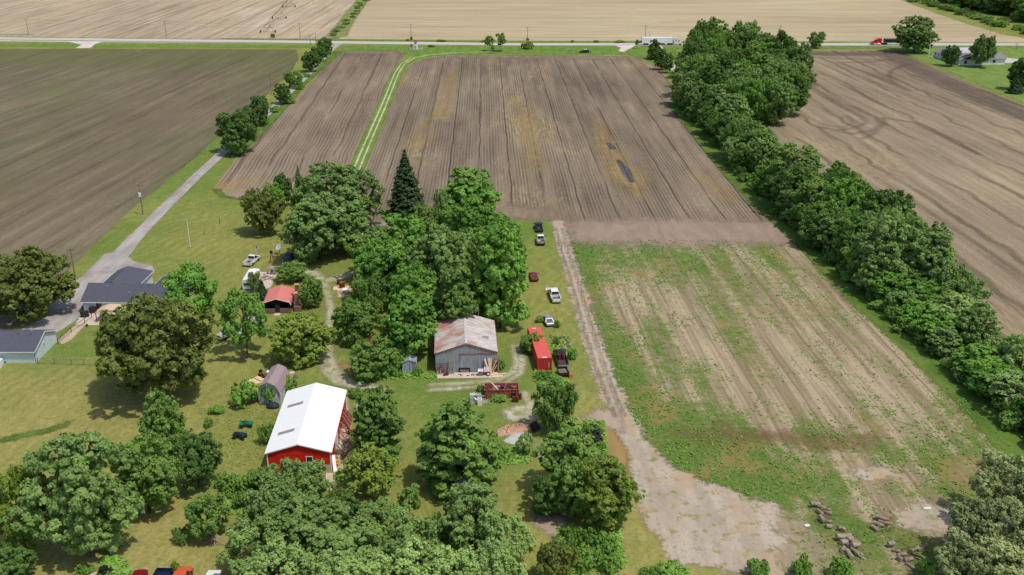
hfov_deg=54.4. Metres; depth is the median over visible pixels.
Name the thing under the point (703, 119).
broadleaf tree
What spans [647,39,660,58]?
broadleaf tree
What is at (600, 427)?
bush
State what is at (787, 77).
broadleaf tree
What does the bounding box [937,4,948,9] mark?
bush
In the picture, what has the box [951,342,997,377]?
broadleaf tree
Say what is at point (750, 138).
broadleaf tree
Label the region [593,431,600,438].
tyre
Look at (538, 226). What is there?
pickup truck
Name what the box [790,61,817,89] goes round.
broadleaf tree
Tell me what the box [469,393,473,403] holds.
refrigerator
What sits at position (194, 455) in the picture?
broadleaf tree
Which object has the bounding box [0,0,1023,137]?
ground
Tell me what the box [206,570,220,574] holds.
car
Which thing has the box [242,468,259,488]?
bush
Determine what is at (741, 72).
broadleaf tree
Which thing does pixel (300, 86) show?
bush
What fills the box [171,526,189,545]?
bush
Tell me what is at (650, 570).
bush
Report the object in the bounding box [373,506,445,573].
broadleaf tree
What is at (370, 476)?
broadleaf tree
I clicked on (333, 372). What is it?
gravel
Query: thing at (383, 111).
track
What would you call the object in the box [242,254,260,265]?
pickup truck
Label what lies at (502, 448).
bush
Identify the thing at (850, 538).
log
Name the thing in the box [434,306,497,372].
wooden barn
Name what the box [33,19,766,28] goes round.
power line
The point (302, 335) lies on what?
broadleaf tree
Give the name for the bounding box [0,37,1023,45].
road
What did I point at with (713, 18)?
broadleaf tree
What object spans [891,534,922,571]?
branch litter
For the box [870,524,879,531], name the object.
log
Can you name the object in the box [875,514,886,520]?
log
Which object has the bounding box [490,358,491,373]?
board
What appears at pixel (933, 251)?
broadleaf tree
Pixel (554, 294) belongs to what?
pickup truck
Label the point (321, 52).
broadleaf tree
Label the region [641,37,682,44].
semi lorry
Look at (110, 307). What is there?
patio awning
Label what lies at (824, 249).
bush
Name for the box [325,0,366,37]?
grass
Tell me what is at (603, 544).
bush
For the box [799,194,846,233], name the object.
broadleaf tree
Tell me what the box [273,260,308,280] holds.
broadleaf tree
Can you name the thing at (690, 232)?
field
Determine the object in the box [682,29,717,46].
broadleaf tree
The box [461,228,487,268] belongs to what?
broadleaf tree
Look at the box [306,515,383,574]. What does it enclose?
broadleaf tree
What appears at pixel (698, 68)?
broadleaf tree
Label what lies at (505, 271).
broadleaf tree
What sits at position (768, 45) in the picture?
broadleaf tree
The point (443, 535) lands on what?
broadleaf tree
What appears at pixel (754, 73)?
broadleaf tree
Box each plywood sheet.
[254,376,263,380]
[333,286,348,289]
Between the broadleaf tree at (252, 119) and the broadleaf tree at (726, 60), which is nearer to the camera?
the broadleaf tree at (252, 119)
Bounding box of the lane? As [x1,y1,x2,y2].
[19,43,341,332]
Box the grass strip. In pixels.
[555,229,617,415]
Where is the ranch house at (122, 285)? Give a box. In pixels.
[79,266,191,312]
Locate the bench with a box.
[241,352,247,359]
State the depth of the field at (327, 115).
350.89 m
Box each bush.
[74,563,96,574]
[169,560,179,570]
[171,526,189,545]
[203,417,212,427]
[207,405,225,413]
[214,471,230,487]
[219,473,247,498]
[230,378,258,407]
[232,488,252,508]
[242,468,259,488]
[256,421,274,441]
[260,380,274,401]
[269,106,279,111]
[284,97,295,103]
[285,375,297,391]
[293,84,304,88]
[348,387,361,397]
[381,360,402,377]
[389,345,408,368]
[412,367,423,375]
[476,385,483,391]
[490,393,506,401]
[497,442,510,459]
[499,359,505,367]
[515,431,534,452]
[521,41,533,48]
[534,369,553,379]
[535,315,543,322]
[548,374,563,382]
[553,336,559,344]
[554,320,560,327]
[559,533,577,556]
[561,524,576,535]
[567,348,577,359]
[570,527,596,545]
[575,543,600,572]
[581,423,594,433]
[583,518,602,532]
[590,530,617,560]
[595,425,605,433]
[599,441,606,449]
[600,554,622,574]
[637,565,664,574]
[654,559,689,574]
[733,166,746,175]
[737,172,753,181]
[746,558,770,574]
[756,189,765,196]
[769,206,782,214]
[779,210,791,220]
[788,219,800,227]
[790,553,813,574]
[805,240,823,247]
[821,248,842,263]
[822,247,832,254]
[827,555,855,574]
[836,260,850,271]
[840,270,858,282]
[855,284,868,289]
[865,289,880,301]
[867,299,890,310]
[883,305,900,321]
[892,320,915,334]
[913,324,929,344]
[917,558,942,574]
[928,1,939,5]
[929,343,948,354]
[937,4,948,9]
[940,357,955,367]
[943,5,958,10]
[950,367,976,386]
[954,8,967,13]
[967,11,983,16]
[969,14,986,18]
[974,379,996,395]
[989,19,1009,26]
[991,396,1020,410]
[996,17,1011,22]
[999,406,1023,430]
[1012,26,1023,29]
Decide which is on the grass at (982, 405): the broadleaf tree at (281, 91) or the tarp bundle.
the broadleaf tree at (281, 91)
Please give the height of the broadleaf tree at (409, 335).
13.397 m
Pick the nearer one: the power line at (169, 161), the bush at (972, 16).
the power line at (169, 161)
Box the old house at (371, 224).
[362,222,391,237]
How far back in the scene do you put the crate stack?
173.82 m
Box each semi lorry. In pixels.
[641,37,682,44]
[869,37,908,44]
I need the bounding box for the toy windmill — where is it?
[414,40,417,48]
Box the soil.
[606,143,633,182]
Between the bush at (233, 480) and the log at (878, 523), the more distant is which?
the bush at (233, 480)
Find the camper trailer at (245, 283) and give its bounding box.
[242,268,259,288]
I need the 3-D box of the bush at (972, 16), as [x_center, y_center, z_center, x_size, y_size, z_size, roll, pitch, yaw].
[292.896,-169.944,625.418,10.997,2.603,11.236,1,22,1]
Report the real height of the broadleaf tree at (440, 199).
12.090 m
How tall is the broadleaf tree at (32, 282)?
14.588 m
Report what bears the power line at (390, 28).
attached to the utility pole
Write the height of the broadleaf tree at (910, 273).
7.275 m
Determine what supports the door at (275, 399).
in the gambrel shed at (275, 379)
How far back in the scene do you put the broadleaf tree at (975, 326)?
181.13 m
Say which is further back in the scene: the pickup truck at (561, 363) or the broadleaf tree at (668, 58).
the broadleaf tree at (668, 58)
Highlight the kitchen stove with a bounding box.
[478,369,482,375]
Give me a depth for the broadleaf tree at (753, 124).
306.61 m
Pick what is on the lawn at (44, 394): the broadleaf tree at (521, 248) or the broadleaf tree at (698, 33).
the broadleaf tree at (521, 248)
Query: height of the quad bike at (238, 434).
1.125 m
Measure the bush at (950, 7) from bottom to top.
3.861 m
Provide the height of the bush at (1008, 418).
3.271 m
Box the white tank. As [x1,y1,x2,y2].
[0,358,3,367]
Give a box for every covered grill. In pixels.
[80,310,88,317]
[88,306,96,312]
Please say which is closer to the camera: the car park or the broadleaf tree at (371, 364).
the broadleaf tree at (371, 364)
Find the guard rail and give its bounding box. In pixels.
[0,34,33,35]
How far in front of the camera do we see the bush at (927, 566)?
121.94 m
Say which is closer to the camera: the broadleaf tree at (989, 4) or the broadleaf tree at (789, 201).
the broadleaf tree at (789, 201)
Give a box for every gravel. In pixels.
[0,40,675,70]
[295,264,538,422]
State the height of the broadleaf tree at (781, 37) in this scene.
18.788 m
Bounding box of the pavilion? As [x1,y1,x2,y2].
[262,285,294,315]
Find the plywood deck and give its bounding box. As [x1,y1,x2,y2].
[246,378,262,384]
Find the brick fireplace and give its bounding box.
[294,283,303,311]
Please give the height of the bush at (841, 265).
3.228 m
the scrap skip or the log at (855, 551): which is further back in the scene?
the scrap skip
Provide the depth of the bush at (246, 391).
162.43 m
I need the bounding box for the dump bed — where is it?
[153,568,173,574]
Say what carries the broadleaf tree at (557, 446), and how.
on the lawn at (44, 394)
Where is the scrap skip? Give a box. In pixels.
[484,383,518,397]
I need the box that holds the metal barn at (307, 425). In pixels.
[264,383,346,470]
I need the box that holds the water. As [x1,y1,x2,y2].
[608,144,631,181]
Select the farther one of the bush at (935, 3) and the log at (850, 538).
the bush at (935, 3)
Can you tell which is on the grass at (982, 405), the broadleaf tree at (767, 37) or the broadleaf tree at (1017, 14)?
the broadleaf tree at (767, 37)
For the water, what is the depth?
298.42 m
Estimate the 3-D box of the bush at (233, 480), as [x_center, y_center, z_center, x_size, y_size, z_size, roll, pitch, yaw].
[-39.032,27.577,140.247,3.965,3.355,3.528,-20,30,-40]
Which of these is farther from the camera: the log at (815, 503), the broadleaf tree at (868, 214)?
the broadleaf tree at (868, 214)
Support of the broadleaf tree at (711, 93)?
on the grass at (982, 405)
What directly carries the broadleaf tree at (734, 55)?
on the grass at (982, 405)
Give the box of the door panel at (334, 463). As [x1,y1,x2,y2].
[332,455,336,471]
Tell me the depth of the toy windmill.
512.50 m
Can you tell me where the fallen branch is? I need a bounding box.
[207,534,225,544]
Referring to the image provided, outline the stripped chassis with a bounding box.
[90,564,113,574]
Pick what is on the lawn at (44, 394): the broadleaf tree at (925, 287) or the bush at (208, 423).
the bush at (208, 423)
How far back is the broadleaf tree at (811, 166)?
259.97 m
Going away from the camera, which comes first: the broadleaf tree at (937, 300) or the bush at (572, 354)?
the bush at (572, 354)
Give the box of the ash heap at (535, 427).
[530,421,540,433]
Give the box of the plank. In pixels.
[339,428,346,442]
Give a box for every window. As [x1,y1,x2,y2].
[95,303,101,309]
[306,456,312,462]
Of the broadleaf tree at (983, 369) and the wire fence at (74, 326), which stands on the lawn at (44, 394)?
the wire fence at (74, 326)
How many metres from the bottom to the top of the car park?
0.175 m
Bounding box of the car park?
[951,47,1017,62]
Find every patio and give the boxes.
[76,312,114,324]
[240,272,275,291]
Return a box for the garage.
[0,329,57,362]
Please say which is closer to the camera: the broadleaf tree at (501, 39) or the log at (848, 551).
the log at (848, 551)
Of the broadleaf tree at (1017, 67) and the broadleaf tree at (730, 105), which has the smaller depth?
the broadleaf tree at (730, 105)
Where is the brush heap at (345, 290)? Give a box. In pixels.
[339,288,351,294]
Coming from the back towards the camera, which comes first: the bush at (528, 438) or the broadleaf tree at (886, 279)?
the broadleaf tree at (886, 279)
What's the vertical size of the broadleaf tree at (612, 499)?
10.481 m
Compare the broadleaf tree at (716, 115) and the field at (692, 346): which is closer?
the field at (692, 346)
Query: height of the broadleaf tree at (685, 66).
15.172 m
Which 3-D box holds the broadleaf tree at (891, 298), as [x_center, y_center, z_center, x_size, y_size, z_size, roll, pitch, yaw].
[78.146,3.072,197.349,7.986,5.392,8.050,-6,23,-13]
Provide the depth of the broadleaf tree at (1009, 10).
639.65 m
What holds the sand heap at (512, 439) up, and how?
on the lawn at (44, 394)
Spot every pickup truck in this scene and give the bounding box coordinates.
[172,566,193,574]
[216,326,241,339]
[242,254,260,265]
[533,222,542,231]
[535,234,545,244]
[546,287,561,302]
[553,349,568,366]
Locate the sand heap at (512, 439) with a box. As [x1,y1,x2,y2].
[503,432,524,443]
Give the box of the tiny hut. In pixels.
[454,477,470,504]
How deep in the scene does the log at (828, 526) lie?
132.66 m
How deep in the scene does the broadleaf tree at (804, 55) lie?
413.19 m
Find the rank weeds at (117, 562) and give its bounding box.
[97,333,627,574]
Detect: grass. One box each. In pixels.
[0,51,1023,460]
[199,405,277,469]
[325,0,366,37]
[337,363,629,477]
[350,51,497,173]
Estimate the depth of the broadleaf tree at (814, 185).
241.29 m
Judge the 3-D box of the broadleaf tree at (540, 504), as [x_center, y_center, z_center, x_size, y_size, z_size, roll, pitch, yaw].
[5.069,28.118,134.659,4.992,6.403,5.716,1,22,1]
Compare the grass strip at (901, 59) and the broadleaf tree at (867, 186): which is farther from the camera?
the grass strip at (901, 59)
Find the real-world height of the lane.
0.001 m
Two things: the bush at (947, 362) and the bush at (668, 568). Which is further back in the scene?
the bush at (947, 362)
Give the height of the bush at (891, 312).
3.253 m
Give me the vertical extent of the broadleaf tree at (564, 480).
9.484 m
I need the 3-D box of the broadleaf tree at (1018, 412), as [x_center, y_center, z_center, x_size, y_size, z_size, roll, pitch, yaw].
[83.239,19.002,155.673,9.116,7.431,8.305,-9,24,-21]
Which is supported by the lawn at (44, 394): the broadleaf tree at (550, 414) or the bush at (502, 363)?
the broadleaf tree at (550, 414)
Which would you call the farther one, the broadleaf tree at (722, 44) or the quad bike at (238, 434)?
the broadleaf tree at (722, 44)
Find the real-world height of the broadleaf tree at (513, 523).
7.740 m
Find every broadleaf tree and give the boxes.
[0,245,79,322]
[0,464,47,549]
[0,540,38,574]
[1,430,144,556]
[92,292,217,398]
[104,429,183,513]
[134,388,186,454]
[160,259,218,314]
[172,428,223,493]
[184,492,230,539]
[214,287,270,355]
[215,108,256,154]
[215,506,294,574]
[235,470,303,528]
[236,106,259,133]
[238,187,285,234]
[242,535,318,574]
[246,95,268,122]
[248,271,261,290]
[250,463,283,492]
[262,181,285,202]
[266,312,336,368]
[272,83,291,103]
[273,172,291,204]
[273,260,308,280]
[276,494,350,556]
[277,457,333,503]
[279,192,365,262]
[283,70,303,86]
[289,160,385,223]
[290,174,310,217]
[297,276,323,306]
[301,51,320,71]
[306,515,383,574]
[309,548,366,574]
[311,45,327,61]
[316,37,332,53]
[326,487,360,525]
[327,199,370,247]
[331,297,379,346]
[333,441,399,497]
[343,225,410,275]
[344,272,387,321]
[348,335,400,379]
[349,167,384,223]
[350,385,405,457]
[351,535,432,574]
[352,236,415,309]
[356,495,398,527]
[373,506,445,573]
[379,288,438,354]
[382,213,434,258]
[389,262,443,325]
[396,483,421,512]
[405,223,475,320]
[409,204,439,232]
[414,398,504,500]
[420,544,487,574]
[426,511,451,543]
[432,186,450,224]
[433,264,478,320]
[438,166,501,219]
[438,481,508,555]
[439,195,516,243]
[459,536,527,574]
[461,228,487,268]
[464,268,502,319]
[469,222,529,327]
[475,216,526,266]
[477,511,535,572]
[484,35,494,50]
[495,33,506,50]
[518,331,542,352]
[531,377,578,430]
[531,415,607,475]
[531,473,563,515]
[536,535,578,574]
[545,454,599,517]
[568,454,646,529]
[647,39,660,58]
[653,48,666,69]
[663,52,673,72]
[670,57,696,92]
[670,70,697,106]
[674,41,700,62]
[674,79,708,114]
[676,54,694,68]
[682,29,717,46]
[683,36,707,50]
[686,96,702,120]
[687,19,721,35]
[688,55,723,81]
[692,51,716,65]
[693,65,729,91]
[694,105,722,134]
[696,84,729,119]
[696,101,714,118]
[697,43,722,57]
[704,38,726,48]
[704,83,733,105]
[705,109,728,139]
[706,32,729,45]
[707,16,722,30]
[709,115,734,144]
[710,19,731,31]
[715,98,726,107]
[716,53,738,73]
[717,93,752,117]
[718,78,741,85]
[718,117,751,148]
[719,31,746,51]
[719,51,739,65]
[719,136,746,160]
[721,69,738,78]
[723,47,742,53]
[723,77,757,119]
[724,57,751,71]
[727,142,758,167]
[728,24,764,45]
[728,112,751,121]
[728,116,755,131]
[729,62,754,78]
[732,20,763,37]
[734,48,756,63]
[735,129,776,156]
[736,30,761,49]
[737,118,764,133]
[739,67,761,83]
[742,40,766,54]
[743,77,774,120]
[743,125,773,137]
[745,132,785,170]
[746,164,779,190]
[749,50,769,63]
[750,53,776,71]
[758,57,799,79]
[759,147,791,171]
[759,165,798,204]
[760,42,777,53]
[761,32,776,48]
[761,73,793,111]
[761,78,799,124]
[764,48,782,54]
[766,142,824,171]
[767,54,785,69]
[769,162,813,209]
[770,29,798,50]
[773,51,796,61]
[775,189,811,220]
[778,71,810,111]
[782,41,813,77]
[789,153,819,175]
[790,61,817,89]
[790,177,832,219]
[797,72,810,100]
[797,201,848,246]
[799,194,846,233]
[801,170,823,186]
[807,31,825,46]
[815,168,864,205]
[816,215,852,250]
[819,160,849,177]
[823,176,866,212]
[831,211,865,262]
[834,204,860,214]
[840,172,873,198]
[840,240,876,272]
[846,219,875,263]
[850,189,886,206]
[850,207,943,272]
[850,210,892,240]
[851,189,917,216]
[853,240,906,293]
[859,208,873,220]
[866,269,903,300]
[870,204,915,223]
[881,260,930,286]
[885,290,925,312]
[887,211,928,226]
[891,15,940,51]
[896,277,942,313]
[897,300,932,324]
[903,224,949,261]
[904,221,958,281]
[907,306,961,342]
[924,323,966,357]
[925,289,959,306]
[927,258,974,293]
[930,291,983,333]
[933,526,1005,574]
[939,277,993,306]
[940,45,962,65]
[946,496,1017,566]
[948,0,965,6]
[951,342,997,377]
[952,0,983,7]
[953,300,1003,343]
[962,356,1022,398]
[968,0,986,10]
[968,33,996,66]
[968,447,1023,531]
[977,537,1023,574]
[983,0,1011,12]
[983,369,1023,403]
[983,495,1023,556]
[984,335,1016,361]
[991,0,1014,14]
[1001,333,1023,370]
[1006,57,1023,87]
[1010,0,1023,20]
[1011,386,1023,422]
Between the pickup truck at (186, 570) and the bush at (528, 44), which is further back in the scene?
the bush at (528, 44)
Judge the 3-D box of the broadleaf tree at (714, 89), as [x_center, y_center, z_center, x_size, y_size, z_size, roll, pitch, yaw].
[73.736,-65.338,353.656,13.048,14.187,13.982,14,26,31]
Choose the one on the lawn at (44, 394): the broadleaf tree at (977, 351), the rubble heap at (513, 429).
the rubble heap at (513, 429)
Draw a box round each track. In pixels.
[354,51,484,169]
[549,220,961,574]
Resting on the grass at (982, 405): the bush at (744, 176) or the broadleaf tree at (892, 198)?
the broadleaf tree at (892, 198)
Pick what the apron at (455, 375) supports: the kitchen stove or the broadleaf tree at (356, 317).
the kitchen stove
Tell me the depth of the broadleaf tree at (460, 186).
242.08 m
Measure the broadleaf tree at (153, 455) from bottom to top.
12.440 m
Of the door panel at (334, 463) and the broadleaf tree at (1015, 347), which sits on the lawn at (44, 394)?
the door panel at (334, 463)
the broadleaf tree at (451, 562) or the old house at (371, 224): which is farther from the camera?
the old house at (371, 224)
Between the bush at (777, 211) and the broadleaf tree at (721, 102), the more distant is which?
the broadleaf tree at (721, 102)
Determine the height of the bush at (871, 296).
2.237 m
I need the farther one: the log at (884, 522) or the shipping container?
the shipping container
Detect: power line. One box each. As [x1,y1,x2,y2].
[26,21,779,31]
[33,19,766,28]
[71,76,267,247]
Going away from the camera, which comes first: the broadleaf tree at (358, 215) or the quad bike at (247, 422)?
the quad bike at (247, 422)
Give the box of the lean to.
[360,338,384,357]
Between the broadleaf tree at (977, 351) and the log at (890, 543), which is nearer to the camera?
the log at (890, 543)
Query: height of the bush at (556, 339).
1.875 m
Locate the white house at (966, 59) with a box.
[930,47,1006,64]
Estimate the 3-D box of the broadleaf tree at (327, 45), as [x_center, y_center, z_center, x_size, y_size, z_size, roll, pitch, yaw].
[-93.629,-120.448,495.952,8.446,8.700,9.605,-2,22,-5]
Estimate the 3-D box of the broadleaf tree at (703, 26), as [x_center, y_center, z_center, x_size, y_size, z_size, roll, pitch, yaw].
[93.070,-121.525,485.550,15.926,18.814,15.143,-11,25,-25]
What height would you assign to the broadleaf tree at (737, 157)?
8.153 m
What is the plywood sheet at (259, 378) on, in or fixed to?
on the plywood deck
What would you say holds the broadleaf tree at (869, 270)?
on the grass at (982, 405)
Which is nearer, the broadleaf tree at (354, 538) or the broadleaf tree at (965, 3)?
the broadleaf tree at (354, 538)
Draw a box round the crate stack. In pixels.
[483,367,489,374]
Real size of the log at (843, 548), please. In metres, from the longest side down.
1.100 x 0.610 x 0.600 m
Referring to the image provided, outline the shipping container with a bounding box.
[527,327,551,369]
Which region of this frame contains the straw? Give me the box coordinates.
[219,71,710,187]
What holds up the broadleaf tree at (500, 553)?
on the lawn at (44, 394)
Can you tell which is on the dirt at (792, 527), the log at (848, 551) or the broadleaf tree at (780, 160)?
the log at (848, 551)
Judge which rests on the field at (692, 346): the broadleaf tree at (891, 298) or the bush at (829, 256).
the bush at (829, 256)
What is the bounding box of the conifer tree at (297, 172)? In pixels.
[292,165,300,205]
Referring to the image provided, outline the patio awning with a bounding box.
[95,304,125,320]
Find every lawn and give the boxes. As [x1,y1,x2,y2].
[0,138,779,574]
[900,47,1023,102]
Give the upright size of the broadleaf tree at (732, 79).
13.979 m
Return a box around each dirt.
[58,285,351,470]
[267,263,623,535]
[775,511,839,574]
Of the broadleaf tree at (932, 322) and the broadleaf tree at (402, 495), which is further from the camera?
the broadleaf tree at (932, 322)
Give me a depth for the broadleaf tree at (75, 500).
121.69 m
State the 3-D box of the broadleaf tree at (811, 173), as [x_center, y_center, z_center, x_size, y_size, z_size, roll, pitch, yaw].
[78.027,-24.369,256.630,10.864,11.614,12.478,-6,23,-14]
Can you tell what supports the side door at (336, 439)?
in the metal barn at (307, 425)
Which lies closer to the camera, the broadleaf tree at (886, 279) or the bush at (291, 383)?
the bush at (291, 383)
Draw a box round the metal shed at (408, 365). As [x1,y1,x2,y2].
[401,354,416,372]
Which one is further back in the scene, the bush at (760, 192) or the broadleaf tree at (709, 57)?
the broadleaf tree at (709, 57)
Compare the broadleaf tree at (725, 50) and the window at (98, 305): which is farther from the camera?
the broadleaf tree at (725, 50)
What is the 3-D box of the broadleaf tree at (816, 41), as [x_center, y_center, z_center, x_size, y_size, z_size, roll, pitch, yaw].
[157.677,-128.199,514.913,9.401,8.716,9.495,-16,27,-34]
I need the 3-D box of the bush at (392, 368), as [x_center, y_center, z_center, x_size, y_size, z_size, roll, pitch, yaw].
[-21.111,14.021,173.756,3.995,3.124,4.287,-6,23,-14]
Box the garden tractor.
[258,369,266,377]
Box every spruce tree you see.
[256,280,267,299]
[383,149,424,218]
[1005,74,1023,94]
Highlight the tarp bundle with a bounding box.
[266,402,278,408]
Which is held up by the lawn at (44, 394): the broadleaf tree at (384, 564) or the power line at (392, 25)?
the broadleaf tree at (384, 564)
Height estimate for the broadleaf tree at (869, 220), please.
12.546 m
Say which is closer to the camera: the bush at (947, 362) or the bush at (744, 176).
the bush at (947, 362)
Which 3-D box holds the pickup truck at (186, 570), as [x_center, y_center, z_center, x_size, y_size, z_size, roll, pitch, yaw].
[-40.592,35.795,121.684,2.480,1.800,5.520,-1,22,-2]
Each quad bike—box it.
[232,431,246,440]
[239,420,252,428]
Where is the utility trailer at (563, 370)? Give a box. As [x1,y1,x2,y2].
[557,366,568,375]
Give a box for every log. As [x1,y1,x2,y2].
[810,502,820,505]
[818,514,825,521]
[825,524,831,528]
[835,533,844,538]
[838,539,848,545]
[840,526,845,532]
[840,545,845,552]
[845,535,853,541]
[845,548,853,558]
[850,541,860,547]
[850,547,859,554]
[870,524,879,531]
[873,521,883,527]
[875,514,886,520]
[878,519,889,524]
[887,541,894,546]
[893,548,900,552]
[897,552,906,555]
[903,556,913,561]
[905,562,915,569]
[910,546,919,552]
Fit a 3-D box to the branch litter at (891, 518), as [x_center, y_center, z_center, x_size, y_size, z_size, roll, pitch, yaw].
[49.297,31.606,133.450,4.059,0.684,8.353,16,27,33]
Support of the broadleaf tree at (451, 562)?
on the lawn at (44, 394)
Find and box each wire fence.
[37,358,96,364]
[57,313,91,344]
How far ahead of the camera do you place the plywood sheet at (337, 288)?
211.09 m
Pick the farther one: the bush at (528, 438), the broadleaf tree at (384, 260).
the broadleaf tree at (384, 260)
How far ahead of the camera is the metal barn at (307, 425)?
150.52 m
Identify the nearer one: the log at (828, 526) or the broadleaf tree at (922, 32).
the log at (828, 526)
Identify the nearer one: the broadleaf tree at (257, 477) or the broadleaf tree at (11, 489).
the broadleaf tree at (11, 489)
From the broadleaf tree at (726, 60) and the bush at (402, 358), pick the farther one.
the broadleaf tree at (726, 60)
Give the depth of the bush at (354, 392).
165.97 m
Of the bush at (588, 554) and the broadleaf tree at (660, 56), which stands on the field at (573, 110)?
the broadleaf tree at (660, 56)
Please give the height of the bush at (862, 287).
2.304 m
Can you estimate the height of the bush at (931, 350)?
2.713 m
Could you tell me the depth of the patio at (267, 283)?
214.79 m
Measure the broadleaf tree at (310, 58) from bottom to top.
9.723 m
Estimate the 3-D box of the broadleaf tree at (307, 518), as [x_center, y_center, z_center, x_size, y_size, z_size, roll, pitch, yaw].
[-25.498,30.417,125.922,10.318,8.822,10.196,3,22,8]
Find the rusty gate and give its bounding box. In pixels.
[436,363,446,373]
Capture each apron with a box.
[326,473,332,490]
[437,372,498,378]
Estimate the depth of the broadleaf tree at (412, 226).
215.80 m
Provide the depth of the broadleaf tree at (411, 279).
186.69 m
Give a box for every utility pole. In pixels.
[69,247,75,277]
[135,183,143,214]
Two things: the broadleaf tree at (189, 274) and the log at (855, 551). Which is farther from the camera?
the broadleaf tree at (189, 274)
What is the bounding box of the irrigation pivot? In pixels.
[260,0,295,32]
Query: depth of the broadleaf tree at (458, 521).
123.47 m
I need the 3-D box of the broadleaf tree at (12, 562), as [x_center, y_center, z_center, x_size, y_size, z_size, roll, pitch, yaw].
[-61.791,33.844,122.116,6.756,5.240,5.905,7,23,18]
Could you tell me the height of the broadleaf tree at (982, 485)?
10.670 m
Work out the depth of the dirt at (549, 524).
156.28 m
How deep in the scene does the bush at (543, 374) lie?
172.07 m
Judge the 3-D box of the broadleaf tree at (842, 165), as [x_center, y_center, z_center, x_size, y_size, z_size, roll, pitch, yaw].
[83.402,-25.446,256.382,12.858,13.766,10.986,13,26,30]
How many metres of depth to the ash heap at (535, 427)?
156.88 m
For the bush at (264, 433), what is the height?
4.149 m
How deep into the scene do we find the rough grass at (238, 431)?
156.50 m
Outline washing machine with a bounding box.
[477,397,481,405]
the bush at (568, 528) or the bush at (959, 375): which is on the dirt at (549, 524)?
the bush at (568, 528)
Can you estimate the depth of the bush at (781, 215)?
252.85 m
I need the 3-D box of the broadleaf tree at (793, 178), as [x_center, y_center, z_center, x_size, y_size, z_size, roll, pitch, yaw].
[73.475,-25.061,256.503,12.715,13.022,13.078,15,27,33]
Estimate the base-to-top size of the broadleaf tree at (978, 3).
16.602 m
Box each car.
[128,569,147,574]
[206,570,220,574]
[282,251,293,262]
[528,272,538,280]
[541,314,553,325]
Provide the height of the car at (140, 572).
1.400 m
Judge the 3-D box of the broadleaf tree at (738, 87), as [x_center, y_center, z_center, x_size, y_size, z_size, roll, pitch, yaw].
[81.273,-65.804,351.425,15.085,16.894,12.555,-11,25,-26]
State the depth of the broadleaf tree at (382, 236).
212.40 m
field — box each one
[0,0,356,38]
[0,49,298,329]
[214,52,404,198]
[339,0,1023,42]
[362,55,770,240]
[565,218,792,246]
[570,241,1023,574]
[766,50,1023,364]
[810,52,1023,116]
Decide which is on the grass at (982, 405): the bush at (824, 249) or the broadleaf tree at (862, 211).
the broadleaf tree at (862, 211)
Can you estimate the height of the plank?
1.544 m
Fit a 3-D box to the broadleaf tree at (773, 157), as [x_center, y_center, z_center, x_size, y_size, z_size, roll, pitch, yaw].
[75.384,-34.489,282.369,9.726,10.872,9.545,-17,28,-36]
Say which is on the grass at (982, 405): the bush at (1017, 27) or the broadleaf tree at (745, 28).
the broadleaf tree at (745, 28)
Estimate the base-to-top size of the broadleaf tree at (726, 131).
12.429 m
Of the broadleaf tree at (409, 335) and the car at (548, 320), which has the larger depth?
the car at (548, 320)
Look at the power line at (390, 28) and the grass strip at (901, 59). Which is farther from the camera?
the power line at (390, 28)
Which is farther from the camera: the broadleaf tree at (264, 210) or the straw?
the straw
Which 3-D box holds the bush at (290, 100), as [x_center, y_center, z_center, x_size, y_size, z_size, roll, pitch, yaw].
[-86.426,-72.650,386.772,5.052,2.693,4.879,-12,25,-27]
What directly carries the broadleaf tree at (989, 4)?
on the ground at (962, 18)
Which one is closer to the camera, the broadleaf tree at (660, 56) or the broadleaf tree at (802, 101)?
the broadleaf tree at (802, 101)
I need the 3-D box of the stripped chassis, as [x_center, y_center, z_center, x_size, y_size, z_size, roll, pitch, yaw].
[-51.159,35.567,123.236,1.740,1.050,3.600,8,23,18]
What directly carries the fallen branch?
on the lawn at (44, 394)
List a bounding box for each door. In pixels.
[261,393,268,403]
[272,394,277,402]
[276,453,300,469]
[335,430,337,449]
[460,354,483,371]
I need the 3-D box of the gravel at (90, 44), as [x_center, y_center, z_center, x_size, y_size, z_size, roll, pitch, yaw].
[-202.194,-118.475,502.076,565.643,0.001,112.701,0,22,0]
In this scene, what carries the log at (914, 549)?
on the log
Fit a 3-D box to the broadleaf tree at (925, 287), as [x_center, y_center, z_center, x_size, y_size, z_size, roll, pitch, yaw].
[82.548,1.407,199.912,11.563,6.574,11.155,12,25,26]
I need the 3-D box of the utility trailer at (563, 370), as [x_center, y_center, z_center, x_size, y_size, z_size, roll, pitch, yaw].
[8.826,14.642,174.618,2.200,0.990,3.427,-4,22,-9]
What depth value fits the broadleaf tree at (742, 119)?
317.89 m
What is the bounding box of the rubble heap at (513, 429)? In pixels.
[496,421,529,435]
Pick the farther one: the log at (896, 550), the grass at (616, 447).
the grass at (616, 447)
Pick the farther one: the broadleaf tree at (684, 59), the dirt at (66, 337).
the broadleaf tree at (684, 59)
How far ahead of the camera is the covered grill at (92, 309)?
198.80 m
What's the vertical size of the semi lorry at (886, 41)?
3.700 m
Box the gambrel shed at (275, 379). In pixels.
[256,364,290,403]
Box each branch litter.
[804,497,843,532]
[828,523,869,562]
[860,508,895,536]
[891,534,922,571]
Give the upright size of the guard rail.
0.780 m
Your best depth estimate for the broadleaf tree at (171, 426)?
145.76 m
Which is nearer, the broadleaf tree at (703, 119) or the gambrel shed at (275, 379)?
the gambrel shed at (275, 379)
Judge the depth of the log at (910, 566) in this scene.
125.15 m

